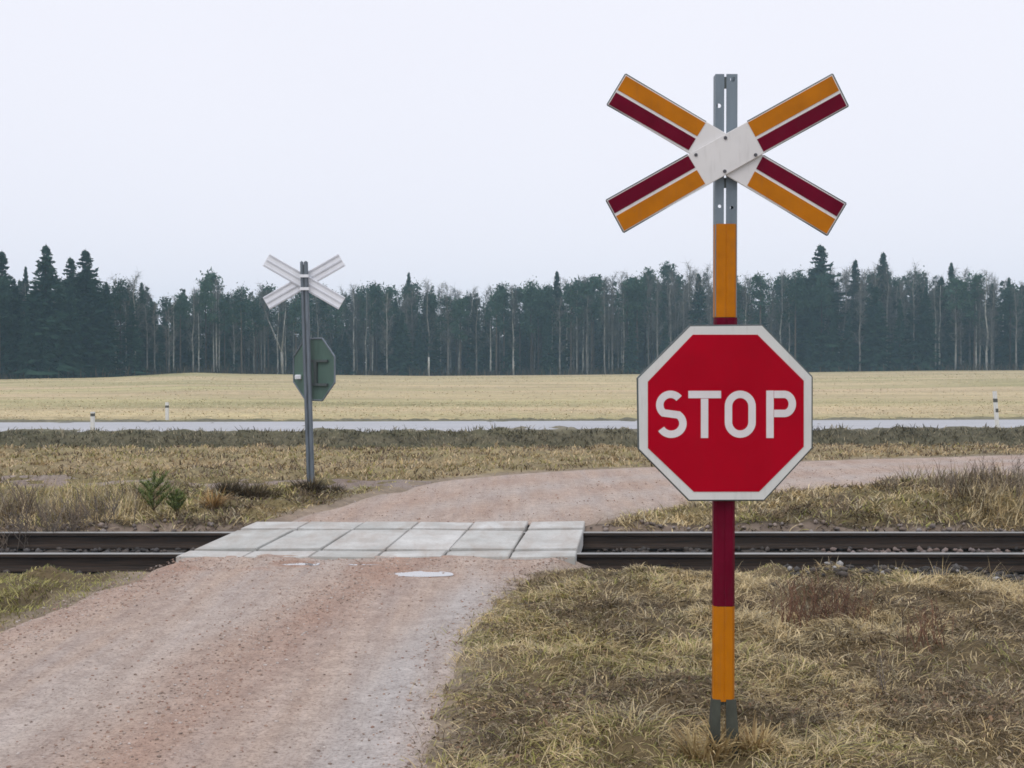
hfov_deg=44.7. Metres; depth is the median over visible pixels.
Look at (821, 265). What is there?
spruce tree
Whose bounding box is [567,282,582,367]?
birch tree
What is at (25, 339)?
spruce tree
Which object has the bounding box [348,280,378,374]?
pine tree
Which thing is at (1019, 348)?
spruce tree
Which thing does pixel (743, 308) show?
birch tree
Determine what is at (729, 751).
grass tussock
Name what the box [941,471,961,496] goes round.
dry weed
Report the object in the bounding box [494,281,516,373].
pine tree
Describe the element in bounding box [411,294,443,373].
spruce tree
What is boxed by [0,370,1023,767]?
ground
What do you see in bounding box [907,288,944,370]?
spruce tree
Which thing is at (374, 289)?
pine tree
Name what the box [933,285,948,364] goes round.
birch tree
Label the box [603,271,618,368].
birch tree
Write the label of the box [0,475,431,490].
path
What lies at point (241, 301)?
pine tree
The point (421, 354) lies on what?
spruce tree
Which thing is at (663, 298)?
pine tree
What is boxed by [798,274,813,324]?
pine tree
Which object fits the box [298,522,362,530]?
concrete paver
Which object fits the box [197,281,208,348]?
birch tree
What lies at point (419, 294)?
pine tree
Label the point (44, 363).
spruce tree
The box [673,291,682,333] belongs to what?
birch tree
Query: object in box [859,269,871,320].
birch tree
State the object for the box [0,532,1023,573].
railway track
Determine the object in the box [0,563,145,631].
dry grass
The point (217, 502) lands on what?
grass tussock
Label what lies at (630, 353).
spruce tree
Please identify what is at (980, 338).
birch tree
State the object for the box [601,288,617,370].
birch tree
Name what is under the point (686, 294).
birch tree
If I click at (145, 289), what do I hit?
birch tree
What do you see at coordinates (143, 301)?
spruce tree
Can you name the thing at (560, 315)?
birch tree
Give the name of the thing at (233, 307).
pine tree
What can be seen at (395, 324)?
spruce tree
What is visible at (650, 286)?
birch tree
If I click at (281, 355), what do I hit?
dead birch
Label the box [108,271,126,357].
birch tree
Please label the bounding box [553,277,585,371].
pine tree
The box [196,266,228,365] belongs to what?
pine tree
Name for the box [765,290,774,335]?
birch tree
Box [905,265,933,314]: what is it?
pine tree
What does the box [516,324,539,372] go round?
spruce tree
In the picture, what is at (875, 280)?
birch tree
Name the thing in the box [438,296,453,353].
birch tree
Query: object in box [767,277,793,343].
pine tree
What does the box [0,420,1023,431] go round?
road
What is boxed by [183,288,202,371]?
birch tree
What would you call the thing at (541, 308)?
pine tree
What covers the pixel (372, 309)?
pine tree
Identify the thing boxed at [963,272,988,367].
pine tree
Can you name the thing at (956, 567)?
ballast
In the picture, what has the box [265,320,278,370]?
spruce tree
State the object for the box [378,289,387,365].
birch tree
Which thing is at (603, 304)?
birch tree
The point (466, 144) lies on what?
sky
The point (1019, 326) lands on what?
spruce tree
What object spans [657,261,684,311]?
pine tree
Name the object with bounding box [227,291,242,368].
birch tree
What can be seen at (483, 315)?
birch tree
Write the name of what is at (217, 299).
birch tree
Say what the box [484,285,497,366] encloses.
birch tree
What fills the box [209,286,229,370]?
birch tree
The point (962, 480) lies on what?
dry grass
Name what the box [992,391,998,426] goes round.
delineator post
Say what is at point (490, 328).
birch tree
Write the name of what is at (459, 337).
birch tree
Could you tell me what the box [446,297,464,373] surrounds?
pine tree
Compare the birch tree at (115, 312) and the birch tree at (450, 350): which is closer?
the birch tree at (115, 312)
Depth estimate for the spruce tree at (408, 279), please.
198.97 m
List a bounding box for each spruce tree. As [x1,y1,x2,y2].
[0,251,21,378]
[0,279,24,374]
[0,282,17,377]
[5,244,96,378]
[12,289,51,377]
[14,306,35,378]
[17,280,21,312]
[18,267,29,335]
[28,299,55,378]
[56,258,100,377]
[57,284,87,377]
[69,249,122,376]
[81,278,105,375]
[91,282,126,376]
[117,299,150,375]
[129,282,152,372]
[140,304,166,372]
[148,304,162,372]
[160,321,176,370]
[182,297,209,370]
[207,312,222,368]
[215,295,242,371]
[222,322,240,370]
[247,320,253,367]
[247,328,266,368]
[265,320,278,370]
[274,330,292,371]
[275,307,291,370]
[314,315,323,337]
[332,332,343,374]
[337,332,356,374]
[383,321,396,373]
[384,296,400,366]
[385,312,419,375]
[401,272,416,365]
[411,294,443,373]
[413,322,426,375]
[432,309,443,373]
[464,298,483,374]
[479,304,495,373]
[500,304,528,369]
[502,315,524,374]
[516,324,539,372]
[537,315,556,374]
[542,271,574,366]
[550,288,569,374]
[595,315,615,371]
[621,317,640,373]
[658,310,669,355]
[659,309,677,352]
[687,272,707,324]
[756,298,769,330]
[777,296,793,349]
[778,245,857,371]
[785,284,807,366]
[800,304,821,371]
[826,309,840,371]
[839,313,858,370]
[840,259,865,352]
[851,299,868,370]
[853,287,898,370]
[856,296,874,370]
[871,252,905,361]
[890,299,908,370]
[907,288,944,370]
[931,275,961,369]
[946,263,970,365]
[961,305,990,367]
[981,284,1002,365]
[994,278,1018,368]
[1011,307,1023,369]
[1012,285,1023,355]
[1014,334,1023,369]
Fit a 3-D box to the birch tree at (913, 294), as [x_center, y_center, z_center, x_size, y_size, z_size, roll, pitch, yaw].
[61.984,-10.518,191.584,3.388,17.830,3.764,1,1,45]
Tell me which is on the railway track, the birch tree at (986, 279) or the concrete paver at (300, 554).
the concrete paver at (300, 554)
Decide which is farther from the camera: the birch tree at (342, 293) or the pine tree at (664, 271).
the pine tree at (664, 271)
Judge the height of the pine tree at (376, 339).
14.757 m
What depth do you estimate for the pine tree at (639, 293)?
199.59 m
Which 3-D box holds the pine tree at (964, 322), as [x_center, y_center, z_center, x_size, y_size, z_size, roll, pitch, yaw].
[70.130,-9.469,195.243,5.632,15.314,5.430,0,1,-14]
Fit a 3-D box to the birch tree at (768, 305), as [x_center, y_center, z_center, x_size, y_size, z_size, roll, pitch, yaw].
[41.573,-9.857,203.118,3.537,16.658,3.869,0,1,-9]
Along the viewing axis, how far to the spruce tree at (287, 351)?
188.55 m
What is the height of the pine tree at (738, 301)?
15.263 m
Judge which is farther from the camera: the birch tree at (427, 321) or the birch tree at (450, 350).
the birch tree at (450, 350)
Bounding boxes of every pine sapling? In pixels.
[135,468,174,516]
[165,487,187,515]
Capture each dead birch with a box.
[264,309,285,373]
[428,357,429,375]
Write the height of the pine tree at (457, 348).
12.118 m
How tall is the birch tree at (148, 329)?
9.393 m
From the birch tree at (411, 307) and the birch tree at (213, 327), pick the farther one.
the birch tree at (411, 307)
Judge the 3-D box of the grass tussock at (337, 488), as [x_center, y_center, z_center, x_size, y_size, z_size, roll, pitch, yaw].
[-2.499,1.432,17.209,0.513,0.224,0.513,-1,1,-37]
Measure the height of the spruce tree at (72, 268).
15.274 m
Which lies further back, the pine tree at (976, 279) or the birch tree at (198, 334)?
the pine tree at (976, 279)
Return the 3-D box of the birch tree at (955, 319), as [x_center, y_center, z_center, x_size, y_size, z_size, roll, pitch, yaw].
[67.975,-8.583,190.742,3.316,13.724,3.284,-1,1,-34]
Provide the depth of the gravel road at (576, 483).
16.79 m
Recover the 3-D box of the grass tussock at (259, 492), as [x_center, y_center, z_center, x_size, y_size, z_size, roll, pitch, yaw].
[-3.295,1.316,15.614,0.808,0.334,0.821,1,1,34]
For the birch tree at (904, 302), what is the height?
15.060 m
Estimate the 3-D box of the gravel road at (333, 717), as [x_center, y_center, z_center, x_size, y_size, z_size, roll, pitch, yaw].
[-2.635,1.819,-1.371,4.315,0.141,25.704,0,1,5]
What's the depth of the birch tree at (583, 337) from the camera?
196.81 m
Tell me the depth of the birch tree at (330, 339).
189.41 m
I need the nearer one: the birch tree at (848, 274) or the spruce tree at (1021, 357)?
the spruce tree at (1021, 357)
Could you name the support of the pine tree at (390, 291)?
on the ground at (462, 392)
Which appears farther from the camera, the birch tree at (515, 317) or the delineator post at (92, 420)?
the birch tree at (515, 317)
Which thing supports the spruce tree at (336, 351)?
on the ground at (462, 392)
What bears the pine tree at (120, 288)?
on the ground at (462, 392)
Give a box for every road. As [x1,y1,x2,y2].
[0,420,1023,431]
[0,554,589,767]
[292,455,1023,525]
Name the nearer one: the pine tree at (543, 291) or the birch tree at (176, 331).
the birch tree at (176, 331)
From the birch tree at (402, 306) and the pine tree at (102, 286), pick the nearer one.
the pine tree at (102, 286)
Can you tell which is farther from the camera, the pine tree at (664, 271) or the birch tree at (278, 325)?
the pine tree at (664, 271)
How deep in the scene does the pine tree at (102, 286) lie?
152.57 m
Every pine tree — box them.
[0,270,21,375]
[99,282,113,322]
[109,274,135,369]
[121,287,142,357]
[146,298,163,336]
[157,295,179,371]
[169,291,193,368]
[183,300,192,330]
[190,278,219,370]
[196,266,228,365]
[208,291,227,334]
[213,299,234,372]
[221,290,245,366]
[226,281,254,373]
[236,306,254,367]
[242,297,267,373]
[250,281,284,372]
[252,297,268,366]
[266,304,281,363]
[284,301,297,362]
[285,299,301,351]
[295,292,315,337]
[310,296,329,339]
[311,283,338,335]
[324,301,346,334]
[333,294,353,339]
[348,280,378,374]
[351,293,367,365]
[360,297,377,374]
[361,280,391,374]
[363,290,386,371]
[374,285,401,354]
[382,296,400,327]
[397,283,420,356]
[399,277,423,331]
[416,289,446,357]
[432,295,456,352]
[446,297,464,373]
[450,297,469,375]
[450,327,463,366]
[456,292,483,370]
[484,284,508,373]
[490,295,516,370]
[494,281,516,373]
[502,284,536,371]
[518,275,546,374]
[520,284,541,374]
[527,286,555,374]
[527,296,546,371]
[542,284,557,330]
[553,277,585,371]
[564,275,587,371]
[567,277,603,373]
[576,273,609,370]
[590,274,603,369]
[611,278,645,364]
[617,272,654,349]
[622,275,650,370]
[625,286,645,369]
[636,276,661,368]
[641,267,665,363]
[652,279,673,332]
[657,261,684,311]
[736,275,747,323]
[737,282,756,322]
[744,270,777,323]
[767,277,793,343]
[771,273,792,327]
[778,269,812,358]
[792,269,808,288]
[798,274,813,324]
[805,268,837,358]
[865,270,884,310]
[888,272,905,352]
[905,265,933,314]
[940,275,977,329]
[948,276,969,369]
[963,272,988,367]
[992,280,1023,368]
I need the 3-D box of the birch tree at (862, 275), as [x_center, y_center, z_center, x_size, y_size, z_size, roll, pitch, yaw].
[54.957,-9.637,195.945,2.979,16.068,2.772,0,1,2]
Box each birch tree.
[18,283,28,316]
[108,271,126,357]
[124,271,149,354]
[124,285,137,375]
[140,302,153,368]
[143,285,151,308]
[149,302,159,367]
[162,307,176,371]
[164,300,180,371]
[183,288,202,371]
[194,296,203,371]
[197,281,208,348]
[208,278,222,371]
[208,285,220,371]
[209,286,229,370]
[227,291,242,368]
[243,297,250,367]
[246,295,260,371]
[249,279,270,373]
[257,290,274,373]
[270,303,284,373]
[274,302,292,371]
[280,302,290,372]
[287,296,301,356]
[310,299,316,337]
[311,294,323,337]
[322,303,339,350]
[322,308,332,346]
[335,288,351,346]
[347,284,360,353]
[347,290,360,374]
[347,290,362,349]
[350,294,364,371]
[357,292,374,374]
[363,288,377,371]
[366,295,381,370]
[377,292,395,374]
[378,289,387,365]
[393,297,411,335]
[401,291,414,357]
[405,284,420,361]
[417,278,439,369]
[424,281,441,348]
[435,278,446,363]
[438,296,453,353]
[441,285,461,371]
[443,283,453,372]
[451,286,462,341]
[452,290,466,373]
[462,286,477,343]
[468,291,484,374]
[476,288,492,364]
[482,296,499,370]
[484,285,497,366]
[495,316,502,373]
[506,284,519,372]
[510,287,520,365]
[527,325,544,369]
[553,296,568,374]
[562,278,576,368]
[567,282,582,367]
[569,306,579,369]
[570,290,583,371]
[577,276,592,369]
[579,294,594,374]
[596,277,610,345]
[597,276,611,371]
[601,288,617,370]
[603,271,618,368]
[603,285,621,367]
[608,293,624,370]
[614,269,626,368]
[617,284,631,372]
[637,271,656,365]
[644,304,665,360]
[648,274,667,356]
[652,283,664,343]
[659,279,679,343]
[660,269,680,343]
[664,264,685,339]
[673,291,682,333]
[675,285,689,336]
[678,261,700,326]
[681,277,692,318]
[683,275,696,329]
[685,267,710,324]
[701,263,712,324]
[701,282,712,324]
[702,281,712,324]
[703,285,712,323]
[737,276,756,324]
[738,290,749,324]
[742,275,755,323]
[748,289,757,321]
[764,276,776,331]
[764,291,773,332]
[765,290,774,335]
[766,290,777,339]
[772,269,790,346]
[783,281,794,351]
[834,274,845,360]
[835,267,855,361]
[836,262,858,297]
[838,271,850,311]
[851,277,867,370]
[854,274,867,336]
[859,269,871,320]
[864,262,883,312]
[880,263,894,361]
[882,282,894,340]
[885,286,896,361]
[890,278,908,342]
[895,282,909,357]
[903,269,914,325]
[905,260,924,370]
[918,272,929,302]
[922,279,935,315]
[929,287,942,369]
[930,276,939,308]
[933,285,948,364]
[948,286,966,369]
[951,276,970,365]
[959,268,969,361]
[960,272,973,369]
[968,279,986,368]
[972,278,999,369]
[974,288,989,365]
[977,288,985,366]
[980,269,997,349]
[982,281,1000,369]
[984,278,1004,369]
[986,273,1001,312]
[998,280,1005,334]
[1009,286,1023,369]
[1016,281,1023,332]
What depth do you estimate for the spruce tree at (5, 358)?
140.92 m
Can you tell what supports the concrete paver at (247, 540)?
on the railway track
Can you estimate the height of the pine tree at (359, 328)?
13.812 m
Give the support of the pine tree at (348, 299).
on the ground at (462, 392)
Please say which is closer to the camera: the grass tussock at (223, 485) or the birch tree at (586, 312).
the grass tussock at (223, 485)
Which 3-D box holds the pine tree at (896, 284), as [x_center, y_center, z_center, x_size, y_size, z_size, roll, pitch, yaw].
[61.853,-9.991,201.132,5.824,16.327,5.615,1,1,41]
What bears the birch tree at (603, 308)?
on the ground at (462, 392)
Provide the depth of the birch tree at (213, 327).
167.42 m
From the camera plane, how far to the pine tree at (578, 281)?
203.38 m
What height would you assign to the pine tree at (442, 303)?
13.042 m
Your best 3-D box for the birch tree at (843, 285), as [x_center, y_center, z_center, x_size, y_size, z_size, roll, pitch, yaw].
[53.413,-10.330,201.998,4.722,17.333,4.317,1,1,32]
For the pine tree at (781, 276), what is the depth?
206.97 m
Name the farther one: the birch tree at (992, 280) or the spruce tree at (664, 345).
the birch tree at (992, 280)
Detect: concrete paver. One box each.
[176,551,251,561]
[194,529,292,551]
[241,522,308,530]
[244,551,316,557]
[258,530,350,551]
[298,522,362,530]
[310,551,381,559]
[322,530,407,552]
[355,522,418,530]
[377,550,446,557]
[386,529,465,552]
[412,522,473,531]
[447,550,511,558]
[451,530,523,552]
[469,521,527,531]
[510,551,576,564]
[515,530,582,552]
[528,521,584,531]
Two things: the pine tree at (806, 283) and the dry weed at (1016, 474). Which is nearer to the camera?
the dry weed at (1016, 474)
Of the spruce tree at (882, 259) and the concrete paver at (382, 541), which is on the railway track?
the concrete paver at (382, 541)
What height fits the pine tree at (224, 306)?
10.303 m
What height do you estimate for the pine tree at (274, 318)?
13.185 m
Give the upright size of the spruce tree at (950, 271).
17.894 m
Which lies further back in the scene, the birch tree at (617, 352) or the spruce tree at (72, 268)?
the birch tree at (617, 352)
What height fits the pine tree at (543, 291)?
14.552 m
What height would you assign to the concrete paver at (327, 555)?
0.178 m
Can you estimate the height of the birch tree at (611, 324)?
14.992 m
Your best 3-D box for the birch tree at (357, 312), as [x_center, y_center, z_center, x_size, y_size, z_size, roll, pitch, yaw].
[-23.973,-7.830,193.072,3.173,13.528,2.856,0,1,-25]
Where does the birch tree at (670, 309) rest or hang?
on the ground at (462, 392)
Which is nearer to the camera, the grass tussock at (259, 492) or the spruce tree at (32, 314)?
the grass tussock at (259, 492)
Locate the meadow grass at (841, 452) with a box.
[0,422,1023,481]
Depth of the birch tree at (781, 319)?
194.42 m
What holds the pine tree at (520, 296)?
on the ground at (462, 392)
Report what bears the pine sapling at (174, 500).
on the ground at (462, 392)
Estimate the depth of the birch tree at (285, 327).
179.18 m
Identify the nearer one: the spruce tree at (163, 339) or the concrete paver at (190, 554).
the concrete paver at (190, 554)
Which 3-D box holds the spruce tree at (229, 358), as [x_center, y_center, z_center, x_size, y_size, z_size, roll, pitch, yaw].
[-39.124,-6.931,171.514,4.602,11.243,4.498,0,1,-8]
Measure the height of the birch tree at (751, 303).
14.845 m
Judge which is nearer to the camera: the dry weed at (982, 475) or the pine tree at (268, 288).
the dry weed at (982, 475)
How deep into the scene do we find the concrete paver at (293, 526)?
13.22 m
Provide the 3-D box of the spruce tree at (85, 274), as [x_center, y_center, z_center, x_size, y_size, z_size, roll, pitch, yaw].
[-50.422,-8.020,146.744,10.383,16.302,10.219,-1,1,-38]
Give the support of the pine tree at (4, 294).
on the ground at (462, 392)
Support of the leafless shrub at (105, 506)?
on the ground at (462, 392)
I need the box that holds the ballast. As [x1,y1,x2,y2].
[0,519,1023,582]
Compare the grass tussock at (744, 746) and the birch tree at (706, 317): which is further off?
the birch tree at (706, 317)
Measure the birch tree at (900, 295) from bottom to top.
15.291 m
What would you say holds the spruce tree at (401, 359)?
on the ground at (462, 392)
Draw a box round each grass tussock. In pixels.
[189,484,238,509]
[210,476,247,495]
[222,477,276,499]
[263,486,282,497]
[287,475,333,492]
[323,483,345,491]
[655,719,740,763]
[686,709,754,759]
[713,711,797,755]
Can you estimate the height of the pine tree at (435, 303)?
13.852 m
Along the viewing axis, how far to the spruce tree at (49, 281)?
141.14 m
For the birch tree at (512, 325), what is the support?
on the ground at (462, 392)
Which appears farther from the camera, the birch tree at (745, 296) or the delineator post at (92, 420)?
the birch tree at (745, 296)
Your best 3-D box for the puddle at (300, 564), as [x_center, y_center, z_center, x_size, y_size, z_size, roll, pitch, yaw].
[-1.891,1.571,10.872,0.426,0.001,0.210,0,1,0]
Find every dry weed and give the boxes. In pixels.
[768,577,808,628]
[782,570,880,626]
[813,576,869,623]
[875,653,893,694]
[896,597,953,653]
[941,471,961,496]
[963,456,1009,491]
[1005,456,1023,501]
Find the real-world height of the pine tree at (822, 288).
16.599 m
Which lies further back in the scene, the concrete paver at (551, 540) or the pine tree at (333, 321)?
the pine tree at (333, 321)
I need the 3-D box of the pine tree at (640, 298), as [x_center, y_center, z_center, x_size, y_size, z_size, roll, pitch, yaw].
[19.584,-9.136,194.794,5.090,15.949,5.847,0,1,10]
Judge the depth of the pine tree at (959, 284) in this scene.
190.96 m
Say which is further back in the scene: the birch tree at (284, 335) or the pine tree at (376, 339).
the pine tree at (376, 339)
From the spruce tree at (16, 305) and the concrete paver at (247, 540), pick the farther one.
the spruce tree at (16, 305)
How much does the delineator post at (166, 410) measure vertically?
0.656 m
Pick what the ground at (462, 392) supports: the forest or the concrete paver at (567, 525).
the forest
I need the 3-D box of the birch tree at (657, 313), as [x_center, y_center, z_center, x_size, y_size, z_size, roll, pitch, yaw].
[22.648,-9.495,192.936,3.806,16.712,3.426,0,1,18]
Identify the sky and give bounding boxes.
[0,0,1023,362]
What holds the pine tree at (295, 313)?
on the ground at (462, 392)
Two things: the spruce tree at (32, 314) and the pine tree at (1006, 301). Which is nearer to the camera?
the spruce tree at (32, 314)
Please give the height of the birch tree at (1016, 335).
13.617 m
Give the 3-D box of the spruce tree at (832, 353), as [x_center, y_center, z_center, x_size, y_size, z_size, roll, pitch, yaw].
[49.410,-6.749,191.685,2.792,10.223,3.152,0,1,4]
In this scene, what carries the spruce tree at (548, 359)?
on the ground at (462, 392)
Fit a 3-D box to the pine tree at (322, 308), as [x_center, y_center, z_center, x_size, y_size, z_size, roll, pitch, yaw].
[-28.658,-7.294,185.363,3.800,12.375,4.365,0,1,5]
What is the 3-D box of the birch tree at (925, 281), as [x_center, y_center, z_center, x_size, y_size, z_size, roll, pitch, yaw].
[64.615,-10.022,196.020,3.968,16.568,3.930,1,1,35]
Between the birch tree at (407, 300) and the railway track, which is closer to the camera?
the railway track
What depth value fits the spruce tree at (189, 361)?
165.77 m
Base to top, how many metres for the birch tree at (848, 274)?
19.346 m
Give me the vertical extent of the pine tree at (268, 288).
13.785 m
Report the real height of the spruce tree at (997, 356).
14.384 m
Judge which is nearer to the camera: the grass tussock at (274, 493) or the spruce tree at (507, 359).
the grass tussock at (274, 493)
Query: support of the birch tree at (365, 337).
on the ground at (462, 392)
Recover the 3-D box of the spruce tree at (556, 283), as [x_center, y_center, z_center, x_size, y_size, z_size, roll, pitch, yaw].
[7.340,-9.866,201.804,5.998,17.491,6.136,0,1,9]
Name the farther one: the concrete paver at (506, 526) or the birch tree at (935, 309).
the birch tree at (935, 309)
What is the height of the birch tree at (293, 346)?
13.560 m
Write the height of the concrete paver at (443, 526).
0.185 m
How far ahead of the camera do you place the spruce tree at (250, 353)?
186.85 m
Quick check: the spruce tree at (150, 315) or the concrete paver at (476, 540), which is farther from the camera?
the spruce tree at (150, 315)
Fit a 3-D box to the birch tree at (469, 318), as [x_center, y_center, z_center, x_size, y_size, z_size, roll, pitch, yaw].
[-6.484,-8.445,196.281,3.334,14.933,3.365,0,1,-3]
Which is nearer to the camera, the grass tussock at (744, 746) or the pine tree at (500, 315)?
the grass tussock at (744, 746)
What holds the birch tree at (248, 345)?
on the ground at (462, 392)
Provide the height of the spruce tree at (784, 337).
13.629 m
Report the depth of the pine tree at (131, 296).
154.37 m
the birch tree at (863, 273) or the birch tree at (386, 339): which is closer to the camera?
the birch tree at (386, 339)
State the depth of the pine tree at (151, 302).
163.17 m
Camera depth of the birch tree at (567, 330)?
196.38 m
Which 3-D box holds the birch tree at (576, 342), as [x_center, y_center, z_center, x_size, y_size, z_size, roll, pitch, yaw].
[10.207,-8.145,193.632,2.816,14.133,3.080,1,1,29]
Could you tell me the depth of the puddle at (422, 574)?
10.33 m
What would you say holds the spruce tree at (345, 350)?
on the ground at (462, 392)
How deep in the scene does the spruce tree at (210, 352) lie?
171.30 m
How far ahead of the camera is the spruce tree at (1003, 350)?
195.40 m
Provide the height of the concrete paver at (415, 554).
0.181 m
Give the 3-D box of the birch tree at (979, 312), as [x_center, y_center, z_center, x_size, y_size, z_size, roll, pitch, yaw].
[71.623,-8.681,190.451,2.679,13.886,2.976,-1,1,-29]
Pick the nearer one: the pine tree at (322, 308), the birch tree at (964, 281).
the pine tree at (322, 308)
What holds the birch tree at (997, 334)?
on the ground at (462, 392)
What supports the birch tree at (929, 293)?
on the ground at (462, 392)
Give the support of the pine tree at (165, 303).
on the ground at (462, 392)
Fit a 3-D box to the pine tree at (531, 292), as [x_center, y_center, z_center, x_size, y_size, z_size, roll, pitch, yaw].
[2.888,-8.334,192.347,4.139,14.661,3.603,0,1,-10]
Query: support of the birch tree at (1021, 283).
on the ground at (462, 392)
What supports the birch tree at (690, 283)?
on the ground at (462, 392)
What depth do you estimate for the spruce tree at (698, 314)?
193.32 m
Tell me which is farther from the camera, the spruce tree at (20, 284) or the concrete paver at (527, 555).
the spruce tree at (20, 284)
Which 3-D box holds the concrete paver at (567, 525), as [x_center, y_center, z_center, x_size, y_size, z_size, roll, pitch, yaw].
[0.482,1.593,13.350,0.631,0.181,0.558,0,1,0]
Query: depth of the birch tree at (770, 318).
192.41 m
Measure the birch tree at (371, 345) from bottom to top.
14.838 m
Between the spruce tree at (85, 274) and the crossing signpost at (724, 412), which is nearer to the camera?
the crossing signpost at (724, 412)
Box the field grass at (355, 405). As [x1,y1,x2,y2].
[0,370,1023,420]
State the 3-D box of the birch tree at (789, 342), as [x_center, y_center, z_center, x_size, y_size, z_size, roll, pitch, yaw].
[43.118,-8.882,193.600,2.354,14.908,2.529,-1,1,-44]
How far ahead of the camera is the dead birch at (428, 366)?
188.17 m
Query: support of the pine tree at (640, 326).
on the ground at (462, 392)
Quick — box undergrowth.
[0,361,1023,378]
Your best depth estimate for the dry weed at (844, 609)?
8.30 m
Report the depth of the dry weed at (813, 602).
8.37 m
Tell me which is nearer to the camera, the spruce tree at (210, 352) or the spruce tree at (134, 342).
the spruce tree at (134, 342)
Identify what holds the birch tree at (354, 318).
on the ground at (462, 392)
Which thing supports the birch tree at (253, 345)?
on the ground at (462, 392)
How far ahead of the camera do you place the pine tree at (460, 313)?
190.70 m
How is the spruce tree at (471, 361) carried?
on the ground at (462, 392)
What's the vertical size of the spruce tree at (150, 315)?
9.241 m
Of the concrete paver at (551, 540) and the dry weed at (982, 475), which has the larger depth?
the dry weed at (982, 475)
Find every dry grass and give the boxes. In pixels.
[0,457,1023,531]
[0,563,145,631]
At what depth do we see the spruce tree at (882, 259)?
197.98 m
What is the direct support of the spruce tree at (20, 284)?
on the ground at (462, 392)
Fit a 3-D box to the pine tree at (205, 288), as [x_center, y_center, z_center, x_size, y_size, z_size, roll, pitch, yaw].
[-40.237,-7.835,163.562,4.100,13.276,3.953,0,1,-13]
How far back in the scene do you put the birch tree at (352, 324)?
196.88 m
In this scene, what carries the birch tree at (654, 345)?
on the ground at (462, 392)
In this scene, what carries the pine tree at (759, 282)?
on the ground at (462, 392)
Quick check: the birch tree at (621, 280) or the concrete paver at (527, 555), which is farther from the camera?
the birch tree at (621, 280)
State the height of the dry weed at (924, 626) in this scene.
0.363 m
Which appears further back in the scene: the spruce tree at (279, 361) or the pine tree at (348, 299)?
the pine tree at (348, 299)
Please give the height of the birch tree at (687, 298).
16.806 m
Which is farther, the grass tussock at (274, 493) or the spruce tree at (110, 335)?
the spruce tree at (110, 335)
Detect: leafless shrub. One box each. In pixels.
[0,476,41,515]
[0,507,31,550]
[1,495,76,549]
[4,488,87,549]
[42,481,125,531]
[76,489,141,525]
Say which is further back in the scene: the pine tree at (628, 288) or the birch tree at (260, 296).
the pine tree at (628, 288)
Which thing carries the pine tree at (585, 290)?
on the ground at (462, 392)
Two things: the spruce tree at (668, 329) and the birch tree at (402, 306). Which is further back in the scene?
the spruce tree at (668, 329)
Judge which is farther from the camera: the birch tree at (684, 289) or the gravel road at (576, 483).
the birch tree at (684, 289)
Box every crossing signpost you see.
[263,254,344,484]
[606,74,848,754]
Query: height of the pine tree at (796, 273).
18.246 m
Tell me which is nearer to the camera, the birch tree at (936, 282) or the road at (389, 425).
the road at (389, 425)
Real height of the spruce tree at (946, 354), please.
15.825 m
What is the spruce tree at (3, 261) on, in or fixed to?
on the ground at (462, 392)
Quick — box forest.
[10,272,1018,374]
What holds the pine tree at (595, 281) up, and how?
on the ground at (462, 392)
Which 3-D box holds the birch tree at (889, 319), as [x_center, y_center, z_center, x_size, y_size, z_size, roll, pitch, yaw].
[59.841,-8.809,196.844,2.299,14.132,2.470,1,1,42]
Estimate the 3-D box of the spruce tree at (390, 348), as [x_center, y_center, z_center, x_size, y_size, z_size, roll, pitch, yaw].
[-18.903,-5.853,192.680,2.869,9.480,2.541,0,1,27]
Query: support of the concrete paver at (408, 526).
on the railway track
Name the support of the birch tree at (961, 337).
on the ground at (462, 392)
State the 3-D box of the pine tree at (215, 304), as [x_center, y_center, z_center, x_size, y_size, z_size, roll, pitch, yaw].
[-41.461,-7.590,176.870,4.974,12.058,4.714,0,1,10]
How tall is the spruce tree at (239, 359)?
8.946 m
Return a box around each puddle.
[282,563,319,565]
[395,571,453,576]
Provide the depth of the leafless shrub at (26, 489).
14.18 m
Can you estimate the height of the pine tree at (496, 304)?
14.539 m
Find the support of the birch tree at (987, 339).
on the ground at (462, 392)
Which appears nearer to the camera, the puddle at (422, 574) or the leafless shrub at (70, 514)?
the puddle at (422, 574)
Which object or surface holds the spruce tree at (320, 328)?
on the ground at (462, 392)
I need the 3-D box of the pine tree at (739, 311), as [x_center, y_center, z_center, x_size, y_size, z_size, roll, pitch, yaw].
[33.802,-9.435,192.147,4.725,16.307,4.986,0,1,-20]
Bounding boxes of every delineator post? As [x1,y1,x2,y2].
[90,412,94,429]
[165,402,168,419]
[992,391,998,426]
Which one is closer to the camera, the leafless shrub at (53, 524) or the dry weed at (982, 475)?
the leafless shrub at (53, 524)
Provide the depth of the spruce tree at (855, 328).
192.87 m
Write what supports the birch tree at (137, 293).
on the ground at (462, 392)
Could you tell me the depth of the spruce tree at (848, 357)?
191.59 m
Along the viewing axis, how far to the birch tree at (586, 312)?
192.56 m
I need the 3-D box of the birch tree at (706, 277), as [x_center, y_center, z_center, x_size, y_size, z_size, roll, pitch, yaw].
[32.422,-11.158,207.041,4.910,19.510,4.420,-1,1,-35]
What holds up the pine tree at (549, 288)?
on the ground at (462, 392)

